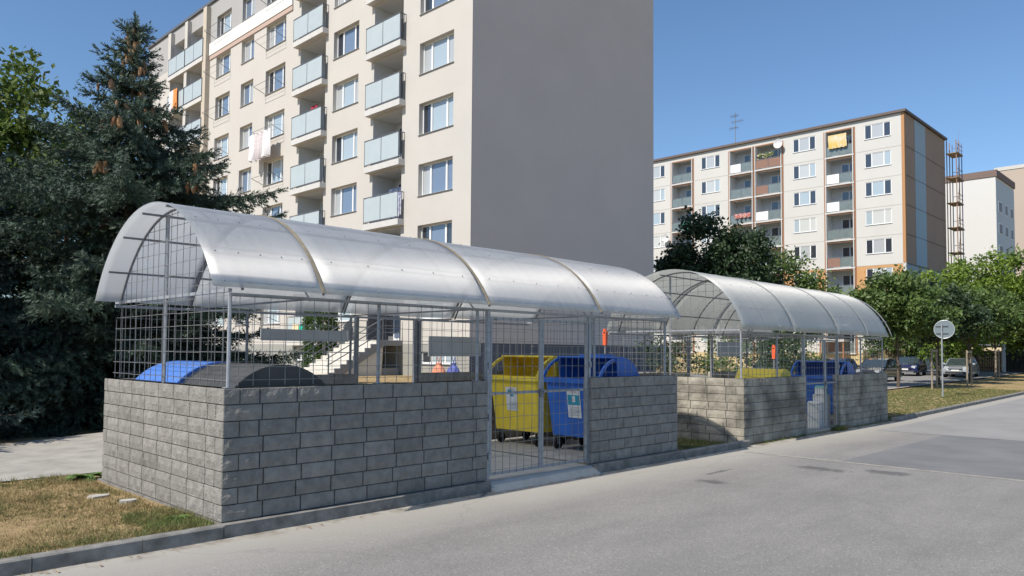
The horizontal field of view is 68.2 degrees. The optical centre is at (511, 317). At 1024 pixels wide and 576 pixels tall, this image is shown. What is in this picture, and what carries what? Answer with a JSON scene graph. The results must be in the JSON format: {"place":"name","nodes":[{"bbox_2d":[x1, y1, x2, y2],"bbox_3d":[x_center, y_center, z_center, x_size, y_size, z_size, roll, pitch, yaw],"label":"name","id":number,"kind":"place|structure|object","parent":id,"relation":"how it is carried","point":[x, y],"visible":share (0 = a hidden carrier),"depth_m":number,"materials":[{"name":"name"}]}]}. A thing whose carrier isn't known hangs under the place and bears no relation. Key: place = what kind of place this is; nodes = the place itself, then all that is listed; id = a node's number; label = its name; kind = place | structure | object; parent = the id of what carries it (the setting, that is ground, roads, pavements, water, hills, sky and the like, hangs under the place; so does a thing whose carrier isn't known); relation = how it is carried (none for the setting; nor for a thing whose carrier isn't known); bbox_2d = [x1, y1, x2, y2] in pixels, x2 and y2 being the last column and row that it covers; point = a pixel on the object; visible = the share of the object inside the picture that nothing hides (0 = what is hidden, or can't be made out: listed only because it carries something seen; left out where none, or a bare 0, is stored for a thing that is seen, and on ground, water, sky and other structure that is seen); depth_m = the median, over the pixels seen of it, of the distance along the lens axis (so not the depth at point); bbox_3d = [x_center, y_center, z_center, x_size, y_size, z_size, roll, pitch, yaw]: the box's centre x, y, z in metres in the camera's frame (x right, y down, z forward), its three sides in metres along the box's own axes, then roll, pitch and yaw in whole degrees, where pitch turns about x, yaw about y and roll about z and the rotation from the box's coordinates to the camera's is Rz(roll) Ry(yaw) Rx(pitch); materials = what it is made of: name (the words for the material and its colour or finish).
{"place":"outdoors","nodes":[
{"label":"outdoors","id":0,"kind":"place"},
{"bbox_2d":[0,432,102,481],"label":"path","id":1,"kind":"structure","parent":0,"point":[75,454],"depth_m":13.76,"materials":[{"name":"concrete"}]},
{"bbox_2d":[0,438,710,558],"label":"dry grass","id":2,"kind":"structure","parent":0,"point":[37,495],"depth_m":9.25,"materials":[{"name":"plant"}]},
{"bbox_2d":[0,351,1023,558],"bbox_3d":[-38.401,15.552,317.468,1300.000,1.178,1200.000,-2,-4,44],"label":"ground","id":3,"kind":"structure","parent":0,"point":[1011,382],"depth_m":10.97,"materials":[{"name":"green plant"}]},
{"bbox_2d":[0,280,79,440],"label":"spruce tree","id":4,"kind":"object","parent":3,"relation":"on","point":[5,417],"visible":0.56,"depth_m":16.75,"materials":[{"name":"green plant"}]},
{"bbox_2d":[0,152,115,430],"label":"spruce tree","id":5,"kind":"object","parent":3,"relation":"on","point":[5,249],"visible":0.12,"depth_m":18.92,"materials":[{"name":"green plant"}]},
{"bbox_2d":[0,45,139,292],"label":"broadleaf tree","id":6,"kind":"object","parent":3,"relation":"on","point":[17,137],"visible":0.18,"depth_m":22.98,"materials":[{"name":"green plant"}]},
{"bbox_2d":[65,472,101,480],"bbox_3d":[-6.476,2.442,11.495,0.668,0.180,0.583,1,-3,-17],"label":"weed plant","id":7,"kind":"object","parent":3,"relation":"on","point":[88,475],"visible":0.84,"depth_m":11.44,"materials":[{"name":"green plant"}]},
{"bbox_2d":[0,524,223,575],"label":"kerb","id":8,"kind":"structure","parent":3,"relation":"on","point":[40,561],"depth_m":7.61,"materials":[{"name":"concrete"}]},
{"bbox_2d":[0,10,305,438],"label":"spruce tree","id":9,"kind":"object","parent":3,"relation":"on","point":[120,194],"visible":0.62,"depth_m":19.01,"materials":[{"name":"green plant"}]},
{"bbox_2d":[97,478,490,538],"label":"plinth","id":10,"kind":"structure","parent":3,"relation":"on","point":[235,528],"depth_m":9.68,"materials":[{"name":"concrete"}]},
{"bbox_2d":[300,311,339,367],"bbox_3d":[-9.255,0.665,36.573,2.098,4.163,2.024,-2,-4,44],"label":"thuja shrub","id":11,"kind":"object","parent":3,"relation":"on","point":[318,324],"visible":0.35,"depth_m":36.00,"materials":[{"name":"green plant"}]},
{"bbox_2d":[294,319,401,375],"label":"entrance stairs","id":12,"kind":"structure","parent":3,"relation":"on","point":[331,360],"depth_m":33.44,"materials":[{"name":"concrete"}]},
{"bbox_2d":[147,0,653,375],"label":"apartment block","id":13,"kind":"structure","parent":3,"relation":"on","point":[522,126],"depth_m":37.19,"materials":[{"name":"paint"}]},
{"bbox_2d":[168,88,176,113],"bbox_3d":[-23.876,-15.229,53.228,1.456,1.638,0.270,-2,-4,44],"label":"laundry","id":14,"kind":"object","parent":13,"relation":"hanging from","point":[172,97],"visible":0.73,"depth_m":53.21,"materials":[{"name":"orange"}]},
{"bbox_2d":[213,135,228,160],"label":"window","id":15,"kind":"structure","parent":13,"relation":"in","point":[222,142],"depth_m":48.87,"materials":[{"name":"white"}]},
{"bbox_2d":[216,177,227,195],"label":"window","id":16,"kind":"structure","parent":13,"relation":"in","point":[223,186],"depth_m":48.74,"materials":[{"name":"white"}]},
{"bbox_2d":[214,93,229,119],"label":"window","id":17,"kind":"structure","parent":13,"relation":"in","point":[223,101],"depth_m":49.04,"materials":[{"name":"white"}]},
{"bbox_2d":[216,52,230,78],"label":"window","id":18,"kind":"structure","parent":13,"relation":"in","point":[225,60],"depth_m":49.14,"materials":[{"name":"white"}]},
{"bbox_2d":[216,11,231,38],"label":"window","id":19,"kind":"structure","parent":13,"relation":"in","point":[227,18],"depth_m":49.25,"materials":[{"name":"white"}]},
{"bbox_2d":[239,169,250,193],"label":"window","id":20,"kind":"structure","parent":13,"relation":"in","point":[246,175],"depth_m":46.41,"materials":[{"name":"white"}]},
{"bbox_2d":[239,125,251,150],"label":"window","id":21,"kind":"structure","parent":13,"relation":"in","point":[247,131],"depth_m":46.60,"materials":[{"name":"white"}]},
{"bbox_2d":[239,81,252,107],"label":"window","id":22,"kind":"structure","parent":13,"relation":"in","point":[248,88],"depth_m":46.68,"materials":[{"name":"white"}]},
{"bbox_2d":[241,38,253,64],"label":"window","id":23,"kind":"structure","parent":13,"relation":"in","point":[249,46],"depth_m":46.79,"materials":[{"name":"white"}]},
{"bbox_2d":[242,0,254,21],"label":"window","id":24,"kind":"structure","parent":13,"relation":"in","point":[250,4],"depth_m":46.95,"materials":[{"name":"white"}]},
{"bbox_2d":[248,128,270,162],"bbox_3d":[-14.545,-9.911,43.543,2.656,1.590,0.423,-2,-4,44],"label":"laundry","id":25,"kind":"object","parent":13,"relation":"hanging from","point":[260,146],"visible":1,"depth_m":43.41,"materials":[{"name":"white fabric"}]},
{"bbox_2d":[263,310,279,324],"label":"window","id":26,"kind":"structure","parent":13,"relation":"in","point":[277,317],"depth_m":43.64,"materials":[{"name":"white"}]},
{"bbox_2d":[262,157,282,186],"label":"window","id":27,"kind":"structure","parent":13,"relation":"in","point":[275,166],"depth_m":43.94,"materials":[{"name":"white"}]},
{"bbox_2d":[264,65,284,95],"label":"window","id":28,"kind":"structure","parent":13,"relation":"in","point":[279,73],"depth_m":44.18,"materials":[{"name":"white"}]},
{"bbox_2d":[265,19,285,50],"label":"window","id":29,"kind":"structure","parent":13,"relation":"in","point":[277,39],"depth_m":44.31,"materials":[{"name":"white"}]},
{"bbox_2d":[268,111,283,138],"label":"window","id":30,"kind":"structure","parent":13,"relation":"in","point":[278,119],"depth_m":44.00,"materials":[{"name":"white"}]},
{"bbox_2d":[329,184,356,216],"bbox_3d":[-8.465,-5.991,38.419,2.370,1.465,0.350,-2,-4,44],"label":"window","id":31,"kind":"structure","parent":13,"relation":"in","point":[345,197],"depth_m":38.64,"materials":[{"name":"white"}]},
{"bbox_2d":[332,130,357,163],"bbox_3d":[-8.445,-8.728,38.542,2.370,1.465,0.350,-2,-4,44],"label":"window","id":32,"kind":"structure","parent":13,"relation":"in","point":[346,144],"depth_m":38.76,"materials":[{"name":"white"}]},
{"bbox_2d":[332,77,357,111],"bbox_3d":[-8.424,-11.466,38.665,2.370,1.465,0.350,-2,-4,44],"label":"window","id":33,"kind":"structure","parent":13,"relation":"in","point":[347,92],"depth_m":38.89,"materials":[{"name":"white"}]},
{"bbox_2d":[333,23,358,60],"bbox_3d":[-8.403,-14.203,38.788,2.370,1.465,0.350,-2,-4,44],"label":"window","id":34,"kind":"structure","parent":13,"relation":"in","point":[348,40],"depth_m":39.01,"materials":[{"name":"white"}]},
{"bbox_2d":[417,158,452,196],"bbox_3d":[-3.312,-6.214,33.367,2.410,1.465,0.350,-2,-4,44],"label":"window","id":35,"kind":"structure","parent":13,"relation":"in","point":[436,176],"depth_m":33.55,"materials":[{"name":"white"}]},
{"bbox_2d":[418,95,452,135],"bbox_3d":[-3.290,-8.986,33.492,2.410,1.465,0.350,-2,-4,44],"label":"window","id":36,"kind":"structure","parent":13,"relation":"in","point":[437,115],"depth_m":33.68,"materials":[{"name":"white"}]},
{"bbox_2d":[419,0,451,15],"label":"window","id":37,"kind":"structure","parent":13,"relation":"in","point":[429,5],"depth_m":34.17,"materials":[{"name":"white"}]},
{"bbox_2d":[418,32,453,75],"bbox_3d":[-3.269,-11.758,33.616,2.410,1.465,0.350,-2,-4,44],"label":"window","id":38,"kind":"structure","parent":13,"relation":"in","point":[438,53],"depth_m":33.79,"materials":[{"name":"white"}]},
{"bbox_2d":[421,221,451,242],"bbox_3d":[-3.239,-3.454,33.339,2.350,1.430,0.082,-2,-4,44],"label":"window","id":39,"kind":"structure","parent":13,"relation":"in","point":[441,232],"depth_m":33.33,"materials":[{"name":"white"}]},
{"bbox_2d":[422,353,454,364],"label":"window","id":40,"kind":"structure","parent":13,"relation":"in","point":[425,355],"depth_m":32.95,"materials":[{"name":"white"}]},
{"bbox_2d":[491,450,683,472],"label":"plinth","id":41,"kind":"structure","parent":3,"relation":"on","point":[613,465],"depth_m":14.14,"materials":[{"name":"concrete"}]},
{"bbox_2d":[634,333,705,374],"bbox_3d":[6.955,1.678,33.591,2.670,2.436,3.820,2,-3,-23],"label":"shrub","id":42,"kind":"object","parent":3,"relation":"on","point":[692,361],"visible":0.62,"depth_m":33.55,"materials":[{"name":"green plant"}]},
{"bbox_2d":[681,440,750,457],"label":"kerb","id":43,"kind":"structure","parent":3,"relation":"on","point":[704,450],"depth_m":16.14,"materials":[{"name":"concrete"}]},
{"bbox_2d":[654,205,784,373],"bbox_3d":[12.467,-1.589,46.090,8.562,10.731,5.840,0,-3,12],"label":"broadleaf tree","id":44,"kind":"object","parent":3,"relation":"on","point":[724,252],"visible":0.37,"depth_m":45.22,"materials":[{"name":"green plant"}]},
{"bbox_2d":[692,335,754,375],"bbox_3d":[10.224,1.693,36.282,3.712,2.572,2.680,-6,-7,67],"label":"shrub","id":45,"kind":"object","parent":3,"relation":"on","point":[716,364],"visible":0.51,"depth_m":36.14,"materials":[{"name":"green plant"}]},
{"bbox_2d":[730,330,813,370],"bbox_3d":[13.298,1.847,38.074,3.465,3.383,4.203,2,-3,-25],"label":"shrub","id":46,"kind":"object","parent":3,"relation":"on","point":[770,362],"visible":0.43,"depth_m":37.81,"materials":[{"name":"green plant"}]},
{"bbox_2d":[755,332,826,370],"bbox_3d":[16.041,2.568,43.620,4.380,3.658,4.411,-2,-4,44],"label":"shrub","id":47,"kind":"object","parent":3,"relation":"on","point":[816,357],"visible":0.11,"depth_m":43.28,"materials":[{"name":"green plant"}]},
{"bbox_2d":[739,243,842,366],"bbox_3d":[16.207,-0.331,45.676,7.422,8.238,5.907,-2,-4,44],"label":"broadleaf tree","id":48,"kind":"object","parent":3,"relation":"on","point":[792,264],"visible":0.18,"depth_m":44.79,"materials":[{"name":"green plant"}]},
{"bbox_2d":[654,108,946,369],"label":"apartment block","id":49,"kind":"structure","parent":3,"relation":"on","point":[869,197],"depth_m":76.68,"materials":[{"name":"brown"}]},
{"bbox_2d":[701,204,719,216],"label":"window","id":50,"kind":"structure","parent":49,"relation":"in","point":[705,209],"depth_m":85.24,"materials":[{"name":"white"}]},
{"bbox_2d":[701,179,719,194],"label":"window","id":51,"kind":"structure","parent":49,"relation":"in","point":[711,186],"depth_m":85.37,"materials":[{"name":"white"}]},
{"bbox_2d":[701,154,719,169],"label":"window","id":52,"kind":"structure","parent":49,"relation":"in","point":[709,162],"depth_m":85.47,"materials":[{"name":"white"}]},
{"bbox_2d":[793,136,814,152],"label":"window","id":53,"kind":"structure","parent":49,"relation":"in","point":[807,143],"depth_m":77.95,"materials":[{"name":"white"}]},
{"bbox_2d":[793,217,815,233],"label":"window","id":54,"kind":"structure","parent":49,"relation":"in","point":[808,224],"depth_m":77.56,"materials":[{"name":"white"}]},
{"bbox_2d":[793,163,815,179],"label":"window","id":55,"kind":"structure","parent":49,"relation":"in","point":[807,170],"depth_m":77.82,"materials":[{"name":"white"}]},
{"bbox_2d":[794,190,815,206],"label":"window","id":56,"kind":"structure","parent":49,"relation":"in","point":[807,197],"depth_m":77.65,"materials":[{"name":"white"}]},
{"bbox_2d":[794,245,816,259],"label":"window","id":57,"kind":"structure","parent":49,"relation":"in","point":[809,249],"depth_m":77.29,"materials":[{"name":"white"}]},
{"bbox_2d":[828,133,846,149],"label":"awning","id":58,"kind":"object","parent":49,"relation":"hanging from","point":[837,141],"visible":1,"depth_m":75.22,"materials":[{"name":"yellow fabric"}]},
{"bbox_2d":[864,121,890,139],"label":"window","id":59,"kind":"structure","parent":49,"relation":"in","point":[877,130],"depth_m":72.91,"materials":[{"name":"white"}]},
{"bbox_2d":[865,150,890,168],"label":"window","id":60,"kind":"structure","parent":49,"relation":"in","point":[876,159],"depth_m":72.78,"materials":[{"name":"white"}]},
{"bbox_2d":[865,179,891,196],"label":"window","id":61,"kind":"structure","parent":49,"relation":"in","point":[883,187],"depth_m":72.66,"materials":[{"name":"white"}]},
{"bbox_2d":[866,208,891,225],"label":"window","id":62,"kind":"structure","parent":49,"relation":"in","point":[882,216],"depth_m":72.52,"materials":[{"name":"white"}]},
{"bbox_2d":[866,267,892,280],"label":"window","id":63,"kind":"structure","parent":49,"relation":"in","point":[869,273],"depth_m":72.58,"materials":[{"name":"white"}]},
{"bbox_2d":[866,238,892,254],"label":"window","id":64,"kind":"structure","parent":49,"relation":"in","point":[884,245],"depth_m":72.42,"materials":[{"name":"white"}]},
{"bbox_2d":[639,369,1023,388],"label":"parking area","id":65,"kind":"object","parent":3,"relation":"on","point":[910,379],"visible":0.2,"depth_m":54.27,"materials":[{"name":"asphalt"}]},
{"bbox_2d":[856,358,901,380],"bbox_3d":[24.321,3.425,50.206,4.000,1.564,2.129,3,-4,-44],"label":"parked car","id":66,"kind":"object","parent":65,"relation":"on","point":[890,367],"visible":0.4,"depth_m":49.62,"materials":[{"name":"grey paint"}]},
{"bbox_2d":[899,356,926,375],"bbox_3d":[31.618,3.786,60.118,2.189,1.564,4.000,-2,-3,38],"label":"parked car","id":67,"kind":"object","parent":65,"relation":"on","point":[912,364],"visible":0.66,"depth_m":59.21,"materials":[{"name":"blue paint"}]},
{"bbox_2d":[943,358,979,377],"bbox_3d":[33.897,3.726,57.083,2.149,1.464,4.450,-2,-3,40],"label":"parked car","id":68,"kind":"object","parent":65,"relation":"on","point":[953,366],"visible":0.79,"depth_m":56.28,"materials":[{"name":"silver metal"}]},
{"bbox_2d":[862,350,905,360],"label":"board fence","id":69,"kind":"object","parent":3,"relation":"on","point":[887,354],"visible":0.19,"depth_m":65.95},
{"bbox_2d":[857,336,924,361],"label":"shrub","id":70,"kind":"object","parent":3,"relation":"on","point":[909,348],"visible":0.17,"depth_m":65.69,"materials":[{"name":"green plant"}]},
{"bbox_2d":[839,264,969,386],"bbox_3d":[21.595,0.480,42.649,6.335,7.119,5.998,2,-3,-23],"label":"young maple","id":71,"kind":"object","parent":3,"relation":"on","point":[902,304],"visible":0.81,"depth_m":41.42,"materials":[{"name":"green plant"}]},
{"bbox_2d":[931,349,937,388],"bbox_3d":[23.452,2.863,41.984,0.135,2.300,0.920,-2,-4,44],"label":"tree stake","id":72,"kind":"object","parent":3,"relation":"on","point":[936,350],"visible":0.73,"depth_m":41.73,"materials":[{"name":"brown wood"}]},
{"bbox_2d":[900,263,985,375],"bbox_3d":[34.019,0.084,59.261,7.602,8.999,5.872,-2,-4,44],"label":"broadleaf tree","id":73,"kind":"object","parent":3,"relation":"on","point":[955,268],"visible":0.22,"depth_m":58.52,"materials":[{"name":"green plant"}]},
{"bbox_2d":[934,320,954,396],"bbox_3d":[20.226,1.934,35.351,0.873,3.676,0.111,-1,-3,35],"label":"road sign","id":74,"kind":"object","parent":3,"relation":"on","point":[944,329],"visible":0.98,"depth_m":35.40,"materials":[{"name":"metal"}]},
{"bbox_2d":[899,277,998,383],"bbox_3d":[26.474,0.827,46.864,6.158,6.728,5.171,0,-3,2],"label":"young maple","id":75,"kind":"object","parent":3,"relation":"on","point":[977,313],"visible":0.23,"depth_m":45.76,"materials":[{"name":"green plant"}]},
{"bbox_2d":[946,133,964,357],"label":"scaffolding","id":76,"kind":"object","parent":3,"relation":"on","point":[956,155],"visible":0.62,"depth_m":80.66,"materials":[{"name":"brown"}]},
{"bbox_2d":[891,391,1023,421],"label":"kerb","id":77,"kind":"structure","parent":3,"relation":"on","point":[928,412],"depth_m":28.40,"materials":[{"name":"concrete"}]},
{"bbox_2d":[966,350,971,384],"bbox_3d":[27.694,3.051,45.803,0.135,2.200,0.920,-2,-4,44],"label":"tree stake","id":78,"kind":"object","parent":3,"relation":"on","point":[967,351],"visible":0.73,"depth_m":45.54,"materials":[{"name":"brown wood"}]},
{"bbox_2d":[945,169,1015,357],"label":"apartment block","id":79,"kind":"structure","parent":3,"relation":"on","point":[988,210],"depth_m":96.99,"materials":[{"name":"white"}]},
{"bbox_2d":[939,245,1023,365],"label":"broadleaf tree","id":80,"kind":"object","parent":3,"relation":"on","point":[989,279],"visible":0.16,"depth_m":62.46,"materials":[{"name":"green plant"}]},
{"bbox_2d":[950,284,1023,381],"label":"young maple","id":81,"kind":"object","parent":3,"relation":"on","point":[1005,314],"visible":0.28,"depth_m":49.35,"materials":[{"name":"green plant"}]},
{"bbox_2d":[963,351,1023,371],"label":"board fence","id":82,"kind":"object","parent":3,"relation":"on","point":[1014,366],"visible":0.45,"depth_m":68.23,"materials":[{"name":"wood"}]},
{"bbox_2d":[970,243,1023,359],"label":"broadleaf tree","id":83,"kind":"object","parent":3,"relation":"on","point":[1012,260],"visible":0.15,"depth_m":63.96,"materials":[{"name":"green plant"}]},
{"bbox_2d":[971,284,1023,360],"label":"young maple","id":84,"kind":"object","parent":3,"relation":"on","point":[1011,298],"visible":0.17,"depth_m":54.44,"materials":[{"name":"green plant"}]},
{"bbox_2d":[994,164,1023,276],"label":"apartment block","id":85,"kind":"structure","parent":3,"relation":"on","point":[1014,173],"depth_m":127.50,"materials":[{"name":"grey"}]},
{"bbox_2d":[1003,265,1023,342],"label":"broadleaf tree","id":86,"kind":"object","parent":3,"relation":"on","point":[1019,285],"visible":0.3,"depth_m":61.16,"materials":[{"name":"green plant"}]},
{"bbox_2d":[0,0,1023,297],"label":"sky","id":87,"kind":"structure","parent":0,"point":[783,66],"materials":[{"name":"blue"}]},
{"bbox_2d":[17,395,1023,575],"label":"road","id":88,"kind":"structure","parent":0,"point":[739,512],"depth_m":9.07,"materials":[{"name":"asphalt"}]},
{"bbox_2d":[746,451,1023,480],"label":"asphalt seam","id":89,"kind":"object","parent":88,"relation":"on","point":[890,466],"visible":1,"depth_m":14.24,"materials":[{"name":"asphalt"}]},
{"bbox_2d":[844,435,1023,479],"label":"asphalt repair","id":90,"kind":"structure","parent":88,"relation":"on","point":[984,457],"depth_m":15.70,"materials":[{"name":"asphalt"}]},
{"bbox_2d":[880,398,1023,440],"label":"asphalt repair","id":91,"kind":"structure","parent":88,"relation":"on","point":[1004,421],"depth_m":23.03,"materials":[{"name":"asphalt"}]},
{"bbox_2d":[491,435,583,462],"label":"concrete floor","id":92,"kind":"structure","parent":0,"point":[524,447],"depth_m":15.51,"materials":[{"name":"concrete"}]},
{"bbox_2d":[135,360,231,383],"bbox_3d":[-4.696,1.537,11.300,1.656,1.787,1.302,-2,-4,44],"label":"waste container","id":93,"kind":"object","parent":92,"relation":"on","point":[191,370],"visible":0.12,"depth_m":10.89,"materials":[{"name":"blue plastic"}]},
{"bbox_2d":[182,363,324,387],"bbox_3d":[-3.497,1.501,10.180,1.656,1.776,1.301,-2,-4,44],"label":"waste container","id":94,"kind":"object","parent":92,"relation":"on","point":[244,376],"visible":0.16,"depth_m":9.72,"materials":[{"name":"grey plastic"}]},
{"bbox_2d":[95,202,680,522],"bbox_3d":[-1.391,0.617,13.280,4.308,3.864,9.792,-2,-4,44],"label":"bin shelter","id":95,"kind":"object","parent":92,"relation":"on","point":[227,453],"visible":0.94,"depth_m":10.59,"materials":[{"name":"concrete"}]},
{"bbox_2d":[260,328,348,341],"bbox_3d":[-3.708,0.315,13.649,0.025,0.205,1.770,-2,-4,44],"label":"metal board","id":96,"kind":"object","parent":95,"relation":"attached to","point":[306,335],"visible":1,"depth_m":13.60,"materials":[{"name":"metal"}]},
{"bbox_2d":[428,336,480,355],"bbox_3d":[-1.213,0.611,16.183,0.025,0.420,1.480,-2,-4,44],"label":"metal board","id":97,"kind":"object","parent":95,"relation":"attached to","point":[445,343],"visible":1,"depth_m":16.13,"materials":[{"name":"metal"}]},
{"bbox_2d":[492,355,566,446],"bbox_3d":[0.413,1.753,16.359,1.630,1.888,1.282,-2,-4,44],"label":"waste container","id":98,"kind":"object","parent":92,"relation":"on","point":[519,420],"visible":0.68,"depth_m":16.03,"materials":[{"name":"yellow plastic"}]},
{"bbox_2d":[544,354,639,448],"bbox_3d":[1.570,1.690,15.197,1.282,1.926,1.630,3,-4,-43],"label":"waste container","id":99,"kind":"object","parent":92,"relation":"on","point":[603,366],"visible":0.48,"depth_m":15.04,"materials":[{"name":"blue plastic"}]},
{"bbox_2d":[486,451,601,492],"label":"concrete floor","id":100,"kind":"structure","parent":0,"point":[519,479],"depth_m":12.74,"materials":[{"name":"concrete"}]},
{"bbox_2d":[806,415,833,433],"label":"concrete floor","id":101,"kind":"structure","parent":0,"point":[827,429],"depth_m":21.04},
{"bbox_2d":[606,269,891,443],"bbox_3d":[7.167,1.069,21.990,4.310,4.134,10.030,-2,-4,44],"label":"bin shelter","id":102,"kind":"object","parent":101,"relation":"on","point":[725,406],"visible":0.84,"depth_m":19.64,"materials":[{"name":"concrete"}]},
{"bbox_2d":[717,341,739,356],"bbox_3d":[7.093,1.014,24.640,0.025,0.480,1.620,-2,-4,44],"label":"metal board","id":103,"kind":"object","parent":102,"relation":"attached to","point":[729,351],"visible":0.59,"depth_m":24.58,"materials":[{"name":"metal"}]},
{"bbox_2d":[735,368,790,377],"bbox_3d":[6.639,2.185,19.953,1.284,1.699,1.012,-2,-3,40],"label":"waste container","id":104,"kind":"object","parent":101,"relation":"on","point":[769,372],"visible":0.13,"depth_m":19.73,"materials":[{"name":"yellow plastic"}]},
{"bbox_2d":[807,401,822,427],"bbox_3d":[8.651,2.749,21.579,0.340,0.752,0.412,-1,-3,36],"label":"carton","id":105,"kind":"object","parent":101,"relation":"on","point":[818,423],"visible":0.76,"depth_m":21.43,"materials":[{"name":"cardboard"}]},
{"bbox_2d":[813,394,829,426],"bbox_3d":[8.944,2.659,21.856,0.353,0.962,0.340,3,-3,-39],"label":"carton","id":106,"kind":"object","parent":101,"relation":"on","point":[828,406],"visible":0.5,"depth_m":21.76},
{"bbox_2d":[790,361,854,414],"bbox_3d":[9.489,2.254,23.099,1.630,1.888,1.282,-2,-3,41],"label":"waste container","id":107,"kind":"object","parent":101,"relation":"on","point":[845,366],"visible":0.41,"depth_m":22.94,"materials":[{"name":"blue plastic"}]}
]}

